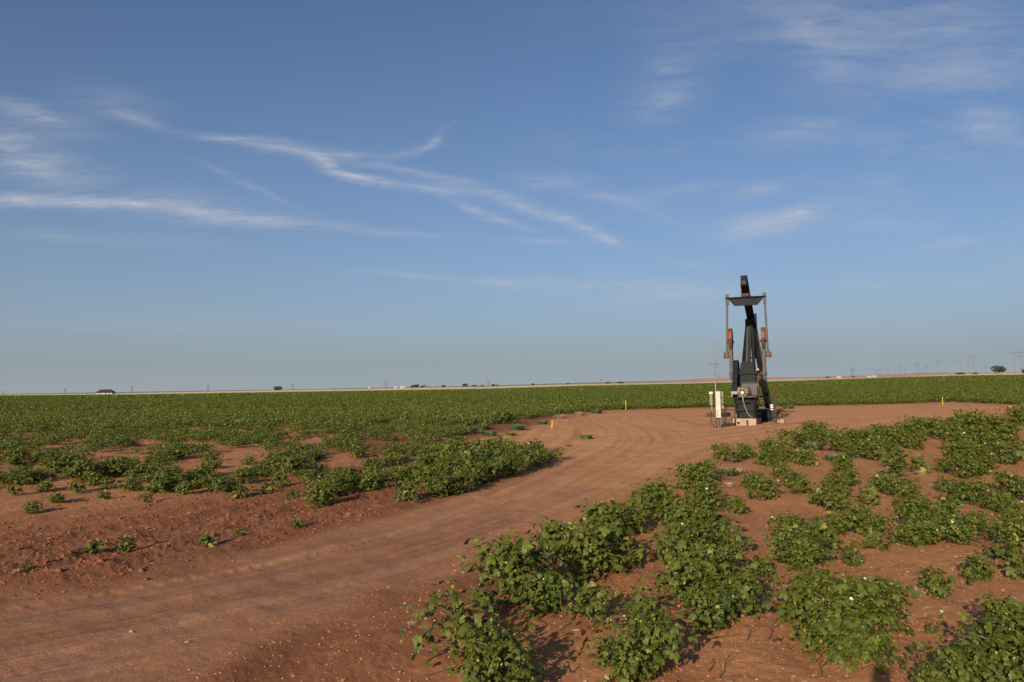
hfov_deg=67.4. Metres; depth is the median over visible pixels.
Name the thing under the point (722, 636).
dry twig
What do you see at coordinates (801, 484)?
cotton plant
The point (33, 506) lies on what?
cotton plant
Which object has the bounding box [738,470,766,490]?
cotton plant
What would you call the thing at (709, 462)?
cotton plant
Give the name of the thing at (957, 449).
cotton plant
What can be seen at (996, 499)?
cotton plant
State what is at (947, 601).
dry twig
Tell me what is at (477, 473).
cotton plant
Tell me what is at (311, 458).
cotton plant
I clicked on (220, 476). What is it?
cotton plant
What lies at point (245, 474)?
cotton plant
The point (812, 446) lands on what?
weed
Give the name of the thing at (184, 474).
cotton plant
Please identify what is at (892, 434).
cotton plant
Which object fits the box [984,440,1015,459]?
cotton plant
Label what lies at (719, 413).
control panel
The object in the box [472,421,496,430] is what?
weed
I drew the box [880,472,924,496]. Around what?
cotton plant
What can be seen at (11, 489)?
cotton plant
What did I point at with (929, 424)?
cotton plant
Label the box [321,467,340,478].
cotton plant
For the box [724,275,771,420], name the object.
pumpjack
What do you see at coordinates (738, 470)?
weed
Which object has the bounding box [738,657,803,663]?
dry twig
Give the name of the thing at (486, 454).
cotton plant
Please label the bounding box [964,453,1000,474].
cotton plant
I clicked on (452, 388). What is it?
dry grass
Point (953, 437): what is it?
cotton plant
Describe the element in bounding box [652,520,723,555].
cotton plant
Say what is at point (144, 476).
cotton plant
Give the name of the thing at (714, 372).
antenna mast
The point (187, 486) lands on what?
cotton plant
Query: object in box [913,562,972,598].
cotton plant
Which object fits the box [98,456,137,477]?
cotton plant
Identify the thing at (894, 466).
cotton plant
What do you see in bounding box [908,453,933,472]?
cotton plant
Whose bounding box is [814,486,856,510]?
cotton plant
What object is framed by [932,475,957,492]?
cotton plant
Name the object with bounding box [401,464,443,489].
cotton plant
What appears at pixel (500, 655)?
cotton plant
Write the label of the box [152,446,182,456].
cotton plant
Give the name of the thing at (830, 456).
weed
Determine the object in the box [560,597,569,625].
dead stalk
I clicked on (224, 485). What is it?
cotton plant
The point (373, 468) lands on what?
cotton plant
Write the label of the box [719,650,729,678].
dead stalk
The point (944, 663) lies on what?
cotton plant
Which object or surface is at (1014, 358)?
pylon
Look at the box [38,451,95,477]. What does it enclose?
cotton plant
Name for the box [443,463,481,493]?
cotton plant
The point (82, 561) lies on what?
soil clods
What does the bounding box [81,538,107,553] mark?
cotton plant
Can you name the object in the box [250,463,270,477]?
cotton plant
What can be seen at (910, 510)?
cotton plant
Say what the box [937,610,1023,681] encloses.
cotton plant
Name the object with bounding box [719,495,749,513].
cotton plant
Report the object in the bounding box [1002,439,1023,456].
cotton plant
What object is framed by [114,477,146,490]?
cotton plant
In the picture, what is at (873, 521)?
cotton plant
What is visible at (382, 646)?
ground
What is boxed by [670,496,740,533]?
cotton plant
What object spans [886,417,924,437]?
cotton plant
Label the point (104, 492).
cotton plant
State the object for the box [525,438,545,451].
cotton plant
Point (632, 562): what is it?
cotton plant
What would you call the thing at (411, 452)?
cotton plant
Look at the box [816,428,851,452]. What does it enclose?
cotton plant
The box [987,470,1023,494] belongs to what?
cotton plant
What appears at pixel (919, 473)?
weed
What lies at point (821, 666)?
dead stalk
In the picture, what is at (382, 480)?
cotton plant
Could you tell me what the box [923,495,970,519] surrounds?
cotton plant
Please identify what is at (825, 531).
cotton plant
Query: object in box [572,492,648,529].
cotton plant
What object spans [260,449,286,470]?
cotton plant
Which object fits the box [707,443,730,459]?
cotton plant
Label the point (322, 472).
cotton plant
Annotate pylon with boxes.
[1011,352,1021,373]
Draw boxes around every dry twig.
[422,666,457,676]
[705,630,741,639]
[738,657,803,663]
[929,599,967,602]
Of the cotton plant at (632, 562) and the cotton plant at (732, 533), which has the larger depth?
the cotton plant at (732, 533)
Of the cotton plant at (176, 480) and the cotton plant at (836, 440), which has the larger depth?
the cotton plant at (836, 440)
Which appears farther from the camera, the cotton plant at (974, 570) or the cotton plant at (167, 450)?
the cotton plant at (167, 450)
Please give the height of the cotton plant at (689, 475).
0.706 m
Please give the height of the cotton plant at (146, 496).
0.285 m
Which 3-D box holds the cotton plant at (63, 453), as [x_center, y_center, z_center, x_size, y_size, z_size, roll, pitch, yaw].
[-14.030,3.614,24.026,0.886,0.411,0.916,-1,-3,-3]
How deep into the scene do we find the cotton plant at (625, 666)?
5.51 m
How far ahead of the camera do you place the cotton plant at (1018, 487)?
14.08 m
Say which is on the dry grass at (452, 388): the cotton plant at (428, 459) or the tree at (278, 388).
the tree at (278, 388)
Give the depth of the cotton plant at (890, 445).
22.12 m
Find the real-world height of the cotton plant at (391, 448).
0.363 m
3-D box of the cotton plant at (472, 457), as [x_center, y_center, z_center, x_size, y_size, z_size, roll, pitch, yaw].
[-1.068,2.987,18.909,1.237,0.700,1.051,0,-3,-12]
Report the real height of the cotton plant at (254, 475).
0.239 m
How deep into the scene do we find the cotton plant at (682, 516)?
10.77 m
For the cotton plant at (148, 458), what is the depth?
23.39 m
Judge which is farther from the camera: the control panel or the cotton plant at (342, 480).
the control panel
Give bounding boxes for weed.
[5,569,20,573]
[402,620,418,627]
[439,426,460,432]
[459,425,480,434]
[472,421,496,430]
[480,430,499,436]
[503,431,516,435]
[507,423,526,430]
[536,419,547,424]
[551,413,568,418]
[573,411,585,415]
[580,434,594,438]
[591,408,605,413]
[715,466,736,475]
[719,482,735,486]
[734,467,747,474]
[781,404,795,408]
[784,447,814,457]
[796,440,827,450]
[821,453,842,460]
[913,470,927,474]
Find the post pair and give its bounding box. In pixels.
[770,387,775,422]
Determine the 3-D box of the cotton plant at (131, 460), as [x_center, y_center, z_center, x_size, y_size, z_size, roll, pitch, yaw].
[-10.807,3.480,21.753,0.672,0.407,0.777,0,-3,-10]
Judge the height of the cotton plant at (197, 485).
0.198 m
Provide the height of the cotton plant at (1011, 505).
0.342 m
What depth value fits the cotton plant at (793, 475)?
16.11 m
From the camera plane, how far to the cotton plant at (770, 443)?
23.11 m
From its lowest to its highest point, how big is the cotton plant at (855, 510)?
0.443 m
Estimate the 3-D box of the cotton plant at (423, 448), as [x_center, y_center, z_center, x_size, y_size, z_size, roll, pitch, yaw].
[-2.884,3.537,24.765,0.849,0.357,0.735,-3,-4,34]
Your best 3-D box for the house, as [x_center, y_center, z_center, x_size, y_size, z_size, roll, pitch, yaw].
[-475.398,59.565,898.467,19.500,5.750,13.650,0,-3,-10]
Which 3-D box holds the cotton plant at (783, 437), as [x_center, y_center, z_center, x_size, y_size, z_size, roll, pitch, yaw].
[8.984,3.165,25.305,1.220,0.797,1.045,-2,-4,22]
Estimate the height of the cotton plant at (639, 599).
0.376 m
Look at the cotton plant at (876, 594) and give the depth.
6.69 m
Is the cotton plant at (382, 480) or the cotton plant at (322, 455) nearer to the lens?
the cotton plant at (382, 480)
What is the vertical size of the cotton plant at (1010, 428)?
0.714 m
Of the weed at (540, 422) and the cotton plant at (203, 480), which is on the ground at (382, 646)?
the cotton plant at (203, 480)
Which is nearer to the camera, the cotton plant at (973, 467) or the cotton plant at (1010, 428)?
the cotton plant at (973, 467)
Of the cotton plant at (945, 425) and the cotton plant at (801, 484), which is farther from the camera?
the cotton plant at (945, 425)
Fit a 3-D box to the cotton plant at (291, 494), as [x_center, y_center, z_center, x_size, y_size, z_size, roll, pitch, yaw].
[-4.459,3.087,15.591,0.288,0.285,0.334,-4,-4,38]
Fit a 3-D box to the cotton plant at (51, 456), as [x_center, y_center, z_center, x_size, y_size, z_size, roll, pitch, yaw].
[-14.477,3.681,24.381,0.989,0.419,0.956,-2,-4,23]
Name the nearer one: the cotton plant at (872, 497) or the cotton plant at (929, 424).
the cotton plant at (872, 497)
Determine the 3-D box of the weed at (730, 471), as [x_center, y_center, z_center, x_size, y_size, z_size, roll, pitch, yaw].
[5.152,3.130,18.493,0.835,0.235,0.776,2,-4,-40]
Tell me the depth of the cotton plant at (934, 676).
5.28 m
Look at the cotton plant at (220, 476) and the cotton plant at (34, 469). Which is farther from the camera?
the cotton plant at (34, 469)
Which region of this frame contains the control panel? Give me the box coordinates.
[706,391,730,428]
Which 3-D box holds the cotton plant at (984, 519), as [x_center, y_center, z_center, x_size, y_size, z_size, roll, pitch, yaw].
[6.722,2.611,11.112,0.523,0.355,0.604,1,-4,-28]
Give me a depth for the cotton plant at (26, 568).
9.50 m
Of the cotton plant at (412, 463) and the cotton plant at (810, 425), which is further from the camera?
the cotton plant at (810, 425)
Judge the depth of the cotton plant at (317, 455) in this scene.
24.05 m
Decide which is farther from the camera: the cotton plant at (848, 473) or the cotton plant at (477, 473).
the cotton plant at (477, 473)
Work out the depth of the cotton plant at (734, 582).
7.14 m
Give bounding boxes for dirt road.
[0,403,1019,681]
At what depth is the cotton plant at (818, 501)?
13.67 m
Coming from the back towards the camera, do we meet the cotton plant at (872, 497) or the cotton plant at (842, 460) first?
the cotton plant at (842, 460)
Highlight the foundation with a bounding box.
[730,416,761,424]
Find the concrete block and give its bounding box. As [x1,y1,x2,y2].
[776,418,784,422]
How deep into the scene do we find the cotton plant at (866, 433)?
24.77 m
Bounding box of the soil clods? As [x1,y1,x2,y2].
[0,415,1023,681]
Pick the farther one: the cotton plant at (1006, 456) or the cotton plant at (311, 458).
the cotton plant at (311, 458)
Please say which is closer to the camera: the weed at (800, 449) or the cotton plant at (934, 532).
the cotton plant at (934, 532)
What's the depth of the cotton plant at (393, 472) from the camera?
18.16 m
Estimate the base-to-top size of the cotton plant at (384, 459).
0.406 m
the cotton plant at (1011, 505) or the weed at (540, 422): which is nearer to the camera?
the cotton plant at (1011, 505)
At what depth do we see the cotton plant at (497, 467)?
17.85 m
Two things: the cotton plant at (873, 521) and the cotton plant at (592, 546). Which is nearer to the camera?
the cotton plant at (592, 546)
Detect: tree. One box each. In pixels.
[273,386,282,390]
[990,365,1006,374]
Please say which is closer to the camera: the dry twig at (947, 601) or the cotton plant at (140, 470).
the dry twig at (947, 601)
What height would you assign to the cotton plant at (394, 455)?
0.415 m
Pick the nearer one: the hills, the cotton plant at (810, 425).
the cotton plant at (810, 425)
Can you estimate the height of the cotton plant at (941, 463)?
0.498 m
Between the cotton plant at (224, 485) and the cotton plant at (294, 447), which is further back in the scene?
the cotton plant at (294, 447)
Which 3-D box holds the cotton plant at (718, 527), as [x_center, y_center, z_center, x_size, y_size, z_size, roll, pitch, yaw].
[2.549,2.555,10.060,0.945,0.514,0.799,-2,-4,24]
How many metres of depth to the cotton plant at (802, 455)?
20.10 m
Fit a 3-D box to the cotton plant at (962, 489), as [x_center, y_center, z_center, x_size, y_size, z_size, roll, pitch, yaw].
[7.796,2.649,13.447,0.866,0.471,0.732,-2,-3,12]
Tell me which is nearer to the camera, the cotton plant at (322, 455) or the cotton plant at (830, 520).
the cotton plant at (830, 520)
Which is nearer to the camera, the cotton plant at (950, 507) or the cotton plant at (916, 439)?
the cotton plant at (950, 507)
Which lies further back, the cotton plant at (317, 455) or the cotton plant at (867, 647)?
the cotton plant at (317, 455)
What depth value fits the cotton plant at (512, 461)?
18.67 m
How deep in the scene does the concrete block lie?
41.67 m
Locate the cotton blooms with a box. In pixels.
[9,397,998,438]
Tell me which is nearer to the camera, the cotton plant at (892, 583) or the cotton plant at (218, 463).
the cotton plant at (892, 583)
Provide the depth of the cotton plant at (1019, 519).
10.50 m
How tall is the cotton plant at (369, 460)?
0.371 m
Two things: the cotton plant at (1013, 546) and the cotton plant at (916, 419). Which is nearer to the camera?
the cotton plant at (1013, 546)
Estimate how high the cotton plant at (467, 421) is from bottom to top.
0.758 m
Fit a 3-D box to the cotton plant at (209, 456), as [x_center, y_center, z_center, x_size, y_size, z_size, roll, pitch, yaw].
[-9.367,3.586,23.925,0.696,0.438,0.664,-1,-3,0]
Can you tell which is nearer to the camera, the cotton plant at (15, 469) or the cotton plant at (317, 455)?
the cotton plant at (15, 469)
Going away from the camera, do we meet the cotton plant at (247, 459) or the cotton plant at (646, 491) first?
the cotton plant at (646, 491)
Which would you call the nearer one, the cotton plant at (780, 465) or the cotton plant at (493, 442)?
the cotton plant at (780, 465)
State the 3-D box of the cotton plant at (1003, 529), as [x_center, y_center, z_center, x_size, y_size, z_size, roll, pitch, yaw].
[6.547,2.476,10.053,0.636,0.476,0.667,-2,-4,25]
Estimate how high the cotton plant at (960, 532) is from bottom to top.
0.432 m
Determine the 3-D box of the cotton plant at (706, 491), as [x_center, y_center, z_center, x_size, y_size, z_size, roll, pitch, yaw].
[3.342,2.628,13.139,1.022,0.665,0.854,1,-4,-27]
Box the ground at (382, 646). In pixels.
[0,400,1023,681]
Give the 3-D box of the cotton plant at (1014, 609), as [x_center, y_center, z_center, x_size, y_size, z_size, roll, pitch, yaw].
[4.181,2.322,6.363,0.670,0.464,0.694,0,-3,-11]
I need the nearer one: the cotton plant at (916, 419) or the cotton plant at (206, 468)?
the cotton plant at (206, 468)
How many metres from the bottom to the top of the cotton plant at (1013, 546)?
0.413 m
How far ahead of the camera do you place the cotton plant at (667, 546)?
9.49 m
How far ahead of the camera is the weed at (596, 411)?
58.51 m
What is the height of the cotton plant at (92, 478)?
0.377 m
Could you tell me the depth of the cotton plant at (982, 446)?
20.35 m
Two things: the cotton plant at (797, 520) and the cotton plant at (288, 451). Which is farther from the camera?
the cotton plant at (288, 451)
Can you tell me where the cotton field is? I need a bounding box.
[0,374,1023,461]
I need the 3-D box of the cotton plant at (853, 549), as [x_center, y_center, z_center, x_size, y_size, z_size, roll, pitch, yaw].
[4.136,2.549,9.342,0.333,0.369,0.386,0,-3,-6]
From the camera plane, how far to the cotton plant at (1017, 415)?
36.78 m
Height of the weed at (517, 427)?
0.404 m
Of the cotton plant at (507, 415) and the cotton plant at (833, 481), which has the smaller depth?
the cotton plant at (833, 481)
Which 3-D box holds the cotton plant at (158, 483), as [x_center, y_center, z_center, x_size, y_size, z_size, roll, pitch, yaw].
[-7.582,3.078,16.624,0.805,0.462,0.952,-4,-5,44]
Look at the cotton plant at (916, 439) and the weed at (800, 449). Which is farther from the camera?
the cotton plant at (916, 439)
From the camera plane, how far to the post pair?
41.26 m
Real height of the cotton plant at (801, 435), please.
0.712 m
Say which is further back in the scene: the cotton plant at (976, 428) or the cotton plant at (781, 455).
the cotton plant at (976, 428)
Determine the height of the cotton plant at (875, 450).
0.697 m
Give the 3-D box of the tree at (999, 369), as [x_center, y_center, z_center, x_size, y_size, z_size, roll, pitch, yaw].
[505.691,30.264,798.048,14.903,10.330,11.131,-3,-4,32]
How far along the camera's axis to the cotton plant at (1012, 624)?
5.70 m
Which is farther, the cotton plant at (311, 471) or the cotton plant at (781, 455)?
the cotton plant at (781, 455)
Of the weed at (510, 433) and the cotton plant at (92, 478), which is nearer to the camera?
the cotton plant at (92, 478)
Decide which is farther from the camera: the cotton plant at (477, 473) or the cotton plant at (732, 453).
the cotton plant at (732, 453)
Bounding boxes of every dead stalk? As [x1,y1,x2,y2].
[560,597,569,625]
[684,617,696,666]
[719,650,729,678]
[767,614,777,639]
[818,657,829,677]
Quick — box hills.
[0,372,1020,394]
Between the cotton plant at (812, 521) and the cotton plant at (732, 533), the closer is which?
the cotton plant at (732, 533)
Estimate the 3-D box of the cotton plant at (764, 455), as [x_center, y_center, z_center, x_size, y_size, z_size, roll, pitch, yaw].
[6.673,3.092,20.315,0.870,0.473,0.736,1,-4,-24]
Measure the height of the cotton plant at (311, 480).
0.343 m
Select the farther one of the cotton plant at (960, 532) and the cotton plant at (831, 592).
the cotton plant at (960, 532)
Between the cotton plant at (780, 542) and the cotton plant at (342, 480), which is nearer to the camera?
the cotton plant at (780, 542)
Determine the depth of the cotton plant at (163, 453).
23.96 m
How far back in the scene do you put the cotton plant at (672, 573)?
7.35 m
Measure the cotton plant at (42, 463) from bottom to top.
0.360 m
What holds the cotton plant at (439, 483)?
on the ground at (382, 646)
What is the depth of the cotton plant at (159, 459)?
22.96 m
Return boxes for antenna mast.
[707,340,717,426]
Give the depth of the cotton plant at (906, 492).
12.79 m
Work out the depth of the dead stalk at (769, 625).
6.53 m
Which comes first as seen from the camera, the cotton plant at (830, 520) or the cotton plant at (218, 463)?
the cotton plant at (830, 520)
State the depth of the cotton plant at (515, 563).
7.43 m
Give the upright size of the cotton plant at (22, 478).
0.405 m
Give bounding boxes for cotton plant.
[0,445,36,459]
[0,472,25,484]
[1,483,22,495]
[2,453,27,466]
[3,452,24,464]
[3,468,27,473]
[5,463,39,471]
[6,469,39,485]
[11,467,46,479]
[17,561,31,571]
[20,499,42,513]
[27,451,47,461]
[30,477,56,490]
[36,457,51,466]
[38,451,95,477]
[41,455,62,468]
[44,450,68,459]
[45,491,65,503]
[48,450,78,458]
[54,458,106,482]
[62,479,86,493]
[75,470,107,485]
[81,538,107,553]
[96,489,112,499]
[97,475,118,488]
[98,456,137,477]
[113,533,137,552]
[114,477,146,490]
[120,462,157,479]
[123,457,141,470]
[134,490,155,502]
[138,472,182,492]
[142,454,156,462]
[142,473,153,482]
[147,461,170,474]
[148,451,170,457]
[151,456,169,464]
[151,464,185,477]
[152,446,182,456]
[154,450,171,458]
[160,464,183,474]
[162,455,179,464]
[164,476,186,489]
[172,479,196,495]
[173,472,198,481]
[174,448,192,458]
[181,468,200,479]
[191,472,216,488]
[191,480,206,488]
[195,461,220,477]
[197,531,219,546]
[198,450,223,462]
[204,476,239,492]
[205,471,233,484]
[208,460,222,467]
[224,465,259,483]
[231,484,256,498]
[231,528,244,537]
[237,471,257,478]
[240,453,261,464]
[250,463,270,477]
[252,480,277,493]
[256,467,277,477]
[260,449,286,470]
[269,466,291,488]
[271,449,289,457]
[272,450,325,476]
[277,442,310,452]
[279,448,298,456]
[283,487,300,499]
[290,468,315,476]
[290,517,306,527]
[293,478,342,507]
[294,449,315,457]
[295,469,319,478]
[299,473,321,486]
[300,455,317,467]
[307,470,351,496]
[308,450,320,459]
[311,451,330,459]
[314,461,328,471]
[319,469,330,475]
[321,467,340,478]
[330,464,369,485]
[345,445,370,457]
[348,468,386,491]
[360,456,379,467]
[363,464,385,478]
[369,456,390,467]
[374,454,396,467]
[375,473,394,487]
[379,464,403,480]
[383,444,407,454]
[387,452,406,464]
[389,479,428,501]
[395,462,426,483]
[398,577,499,667]
[400,453,412,461]
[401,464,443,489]
[403,457,425,465]
[406,450,416,455]
[412,445,430,455]
[413,449,450,471]
[419,469,462,496]
[422,446,437,455]
[430,454,465,479]
[431,442,456,454]
[435,443,465,457]
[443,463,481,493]
[445,617,550,681]
[449,448,490,468]
[450,459,496,485]
[456,526,573,614]
[459,415,481,427]
[460,438,490,453]
[467,442,502,467]
[477,455,510,480]
[485,436,512,455]
[486,442,521,457]
[488,451,525,476]
[493,407,524,423]
[504,441,538,458]
[509,445,545,469]
[510,560,582,620]
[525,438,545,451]
[525,513,583,562]
[526,447,551,467]
[545,515,638,584]
[548,446,567,459]
[555,580,625,632]
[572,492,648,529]
[583,515,643,560]
[583,596,697,680]
[585,631,668,681]
[605,498,656,535]
[612,541,646,568]
[613,578,667,622]
[620,474,690,517]
[637,541,761,614]
[644,491,694,523]
[645,534,676,559]
[651,503,702,540]
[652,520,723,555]
[668,460,714,491]
[668,531,749,586]
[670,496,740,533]
[670,517,742,547]
[670,579,746,634]
[677,550,779,620]
[682,476,738,508]
[687,458,725,481]
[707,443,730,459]
[716,443,744,462]
[717,521,753,552]
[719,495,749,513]
[733,442,761,459]
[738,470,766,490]
[746,476,789,500]
[746,551,774,577]
[750,448,777,466]
[755,437,785,453]
[756,520,832,564]
[760,560,841,632]
[766,427,803,447]
[766,459,799,477]
[766,509,819,540]
[770,444,794,463]
[772,559,887,633]
[772,594,884,668]
[774,467,808,487]
[781,535,837,572]
[781,574,820,602]
[788,477,813,494]
[789,428,821,446]
[790,447,823,465]
[794,417,832,439]
[800,516,834,539]
[806,488,825,505]
[808,509,856,537]
[810,425,838,445]
[811,472,853,493]
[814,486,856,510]
[814,523,844,551]
[814,563,918,635]
[815,613,917,673]
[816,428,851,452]
[824,503,880,531]
[828,451,856,471]
[832,467,862,486]
[836,426,866,447]
[839,535,865,567]
[842,437,874,457]
[849,427,886,445]
[849,436,890,460]
[852,483,881,506]
[852,509,891,533]
[856,527,892,551]
[858,472,892,492]
[862,574,908,602]
[868,422,899,441]
[874,446,911,465]
[875,452,909,476]
[877,436,904,457]
[878,422,916,446]
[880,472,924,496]
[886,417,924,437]
[886,493,937,524]
[886,516,934,547]
[892,482,937,510]
[896,430,929,450]
[903,636,1017,681]
[904,414,935,435]
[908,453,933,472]
[910,514,948,546]
[910,658,968,681]
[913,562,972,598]
[916,413,949,436]
[922,619,940,634]
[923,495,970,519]
[924,507,950,526]
[927,418,963,439]
[931,479,980,504]
[932,426,976,444]
[932,453,960,472]
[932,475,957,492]
[932,512,990,547]
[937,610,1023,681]
[939,439,979,463]
[944,411,978,430]
[945,454,988,478]
[949,405,987,425]
[953,475,1005,502]
[954,422,993,443]
[955,436,998,459]
[956,550,1000,581]
[959,509,996,531]
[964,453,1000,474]
[970,590,1023,636]
[971,426,1010,449]
[971,611,1023,674]
[973,410,1014,434]
[979,488,1016,511]
[981,513,1023,549]
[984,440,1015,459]
[986,533,1023,564]
[987,422,1023,440]
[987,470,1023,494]
[988,553,1023,581]
[995,442,1022,464]
[996,498,1023,517]
[997,508,1023,533]
[999,405,1023,424]
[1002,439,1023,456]
[1003,476,1023,500]
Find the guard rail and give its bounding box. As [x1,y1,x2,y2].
[721,396,776,423]
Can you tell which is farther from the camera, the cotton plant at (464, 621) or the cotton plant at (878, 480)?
the cotton plant at (878, 480)
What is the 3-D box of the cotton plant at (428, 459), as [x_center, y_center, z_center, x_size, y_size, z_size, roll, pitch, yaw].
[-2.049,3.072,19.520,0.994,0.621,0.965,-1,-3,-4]
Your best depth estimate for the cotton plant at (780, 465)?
17.99 m
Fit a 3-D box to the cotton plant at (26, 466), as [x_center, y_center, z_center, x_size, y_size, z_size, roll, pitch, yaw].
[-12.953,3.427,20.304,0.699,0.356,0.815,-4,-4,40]
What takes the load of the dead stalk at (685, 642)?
on the ground at (382, 646)
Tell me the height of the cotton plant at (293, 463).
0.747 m
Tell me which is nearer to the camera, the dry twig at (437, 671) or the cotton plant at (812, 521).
the dry twig at (437, 671)
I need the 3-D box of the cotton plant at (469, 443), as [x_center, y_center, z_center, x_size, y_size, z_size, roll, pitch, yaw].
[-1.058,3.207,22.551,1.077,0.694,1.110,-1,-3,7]
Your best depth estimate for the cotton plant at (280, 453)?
23.34 m
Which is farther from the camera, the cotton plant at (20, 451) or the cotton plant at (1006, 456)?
the cotton plant at (20, 451)
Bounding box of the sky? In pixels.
[0,0,1023,393]
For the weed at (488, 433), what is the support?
on the dirt road
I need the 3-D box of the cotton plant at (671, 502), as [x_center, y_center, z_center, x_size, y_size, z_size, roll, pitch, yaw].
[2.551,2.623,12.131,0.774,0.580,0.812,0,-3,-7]
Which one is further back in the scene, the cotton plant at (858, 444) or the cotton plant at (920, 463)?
the cotton plant at (858, 444)
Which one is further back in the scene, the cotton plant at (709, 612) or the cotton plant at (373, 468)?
the cotton plant at (373, 468)
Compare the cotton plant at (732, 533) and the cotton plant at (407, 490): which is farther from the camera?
the cotton plant at (407, 490)
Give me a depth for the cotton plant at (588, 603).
6.83 m
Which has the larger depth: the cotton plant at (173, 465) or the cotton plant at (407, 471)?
the cotton plant at (173, 465)
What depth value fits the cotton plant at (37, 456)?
24.16 m
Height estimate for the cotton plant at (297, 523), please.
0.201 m
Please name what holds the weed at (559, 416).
on the ground at (382, 646)
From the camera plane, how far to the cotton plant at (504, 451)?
21.16 m
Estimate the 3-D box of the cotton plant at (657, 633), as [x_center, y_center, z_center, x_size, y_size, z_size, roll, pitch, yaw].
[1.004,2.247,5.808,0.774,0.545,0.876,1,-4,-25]
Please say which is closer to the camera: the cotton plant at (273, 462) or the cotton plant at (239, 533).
the cotton plant at (239, 533)
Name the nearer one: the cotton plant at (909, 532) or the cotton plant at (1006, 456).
the cotton plant at (909, 532)
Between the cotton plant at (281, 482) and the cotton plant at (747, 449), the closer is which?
the cotton plant at (281, 482)
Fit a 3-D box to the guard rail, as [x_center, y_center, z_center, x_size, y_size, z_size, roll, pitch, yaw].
[12.114,3.639,39.218,3.679,1.574,0.045,1,-4,-25]
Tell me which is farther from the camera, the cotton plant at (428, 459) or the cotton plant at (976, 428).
the cotton plant at (976, 428)
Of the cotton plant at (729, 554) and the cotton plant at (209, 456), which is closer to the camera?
the cotton plant at (729, 554)
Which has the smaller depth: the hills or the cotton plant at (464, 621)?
the cotton plant at (464, 621)
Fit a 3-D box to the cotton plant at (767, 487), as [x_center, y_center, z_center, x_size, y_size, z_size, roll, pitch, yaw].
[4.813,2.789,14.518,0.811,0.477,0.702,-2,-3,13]
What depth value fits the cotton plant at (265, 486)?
16.11 m
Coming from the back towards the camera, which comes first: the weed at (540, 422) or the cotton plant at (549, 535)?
the weed at (540, 422)
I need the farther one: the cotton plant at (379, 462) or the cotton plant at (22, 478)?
the cotton plant at (379, 462)
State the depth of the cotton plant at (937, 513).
11.18 m
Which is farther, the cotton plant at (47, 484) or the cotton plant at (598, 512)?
the cotton plant at (47, 484)
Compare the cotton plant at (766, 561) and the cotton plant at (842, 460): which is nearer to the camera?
the cotton plant at (766, 561)
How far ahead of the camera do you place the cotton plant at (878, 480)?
14.89 m
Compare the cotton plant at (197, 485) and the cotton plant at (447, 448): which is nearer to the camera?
the cotton plant at (197, 485)
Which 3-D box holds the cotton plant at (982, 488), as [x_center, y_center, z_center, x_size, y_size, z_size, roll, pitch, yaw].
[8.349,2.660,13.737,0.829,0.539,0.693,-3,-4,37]
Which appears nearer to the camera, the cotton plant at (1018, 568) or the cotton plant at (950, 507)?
the cotton plant at (1018, 568)
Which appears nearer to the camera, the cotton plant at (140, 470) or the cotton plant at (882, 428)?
the cotton plant at (140, 470)
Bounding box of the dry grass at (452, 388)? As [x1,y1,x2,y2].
[2,373,1023,395]
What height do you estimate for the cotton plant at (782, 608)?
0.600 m
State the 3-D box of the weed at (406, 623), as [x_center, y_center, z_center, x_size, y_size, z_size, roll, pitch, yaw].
[-0.927,2.580,6.992,0.210,0.060,0.219,-3,-4,33]
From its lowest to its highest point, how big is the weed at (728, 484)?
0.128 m
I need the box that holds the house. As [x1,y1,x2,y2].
[95,389,114,393]
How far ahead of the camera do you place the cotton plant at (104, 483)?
17.55 m
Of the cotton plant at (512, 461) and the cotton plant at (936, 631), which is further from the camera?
the cotton plant at (512, 461)
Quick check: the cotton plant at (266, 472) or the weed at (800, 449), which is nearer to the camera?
the cotton plant at (266, 472)
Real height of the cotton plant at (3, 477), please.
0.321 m
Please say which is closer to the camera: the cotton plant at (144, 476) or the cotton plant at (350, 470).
the cotton plant at (350, 470)
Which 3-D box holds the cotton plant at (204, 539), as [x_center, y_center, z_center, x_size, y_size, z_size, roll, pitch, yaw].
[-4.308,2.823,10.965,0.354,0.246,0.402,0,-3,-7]
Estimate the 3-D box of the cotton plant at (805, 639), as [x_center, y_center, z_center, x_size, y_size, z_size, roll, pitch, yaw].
[2.606,2.308,6.116,0.832,0.533,0.659,0,-3,-10]
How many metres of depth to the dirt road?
9.72 m
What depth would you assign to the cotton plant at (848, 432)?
25.39 m
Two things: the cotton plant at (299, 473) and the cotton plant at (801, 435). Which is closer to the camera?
the cotton plant at (299, 473)
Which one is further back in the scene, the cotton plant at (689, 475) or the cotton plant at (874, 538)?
the cotton plant at (689, 475)
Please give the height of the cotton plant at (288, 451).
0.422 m
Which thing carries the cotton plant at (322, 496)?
on the ground at (382, 646)
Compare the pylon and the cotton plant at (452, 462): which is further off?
the pylon
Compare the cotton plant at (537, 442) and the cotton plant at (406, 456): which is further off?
the cotton plant at (537, 442)
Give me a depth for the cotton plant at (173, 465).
19.47 m
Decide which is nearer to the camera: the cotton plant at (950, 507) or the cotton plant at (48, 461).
the cotton plant at (950, 507)
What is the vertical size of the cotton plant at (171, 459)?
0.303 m
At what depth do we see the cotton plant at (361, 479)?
16.22 m
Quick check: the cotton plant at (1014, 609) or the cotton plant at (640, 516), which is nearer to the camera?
the cotton plant at (1014, 609)
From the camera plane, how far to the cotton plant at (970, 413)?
31.94 m

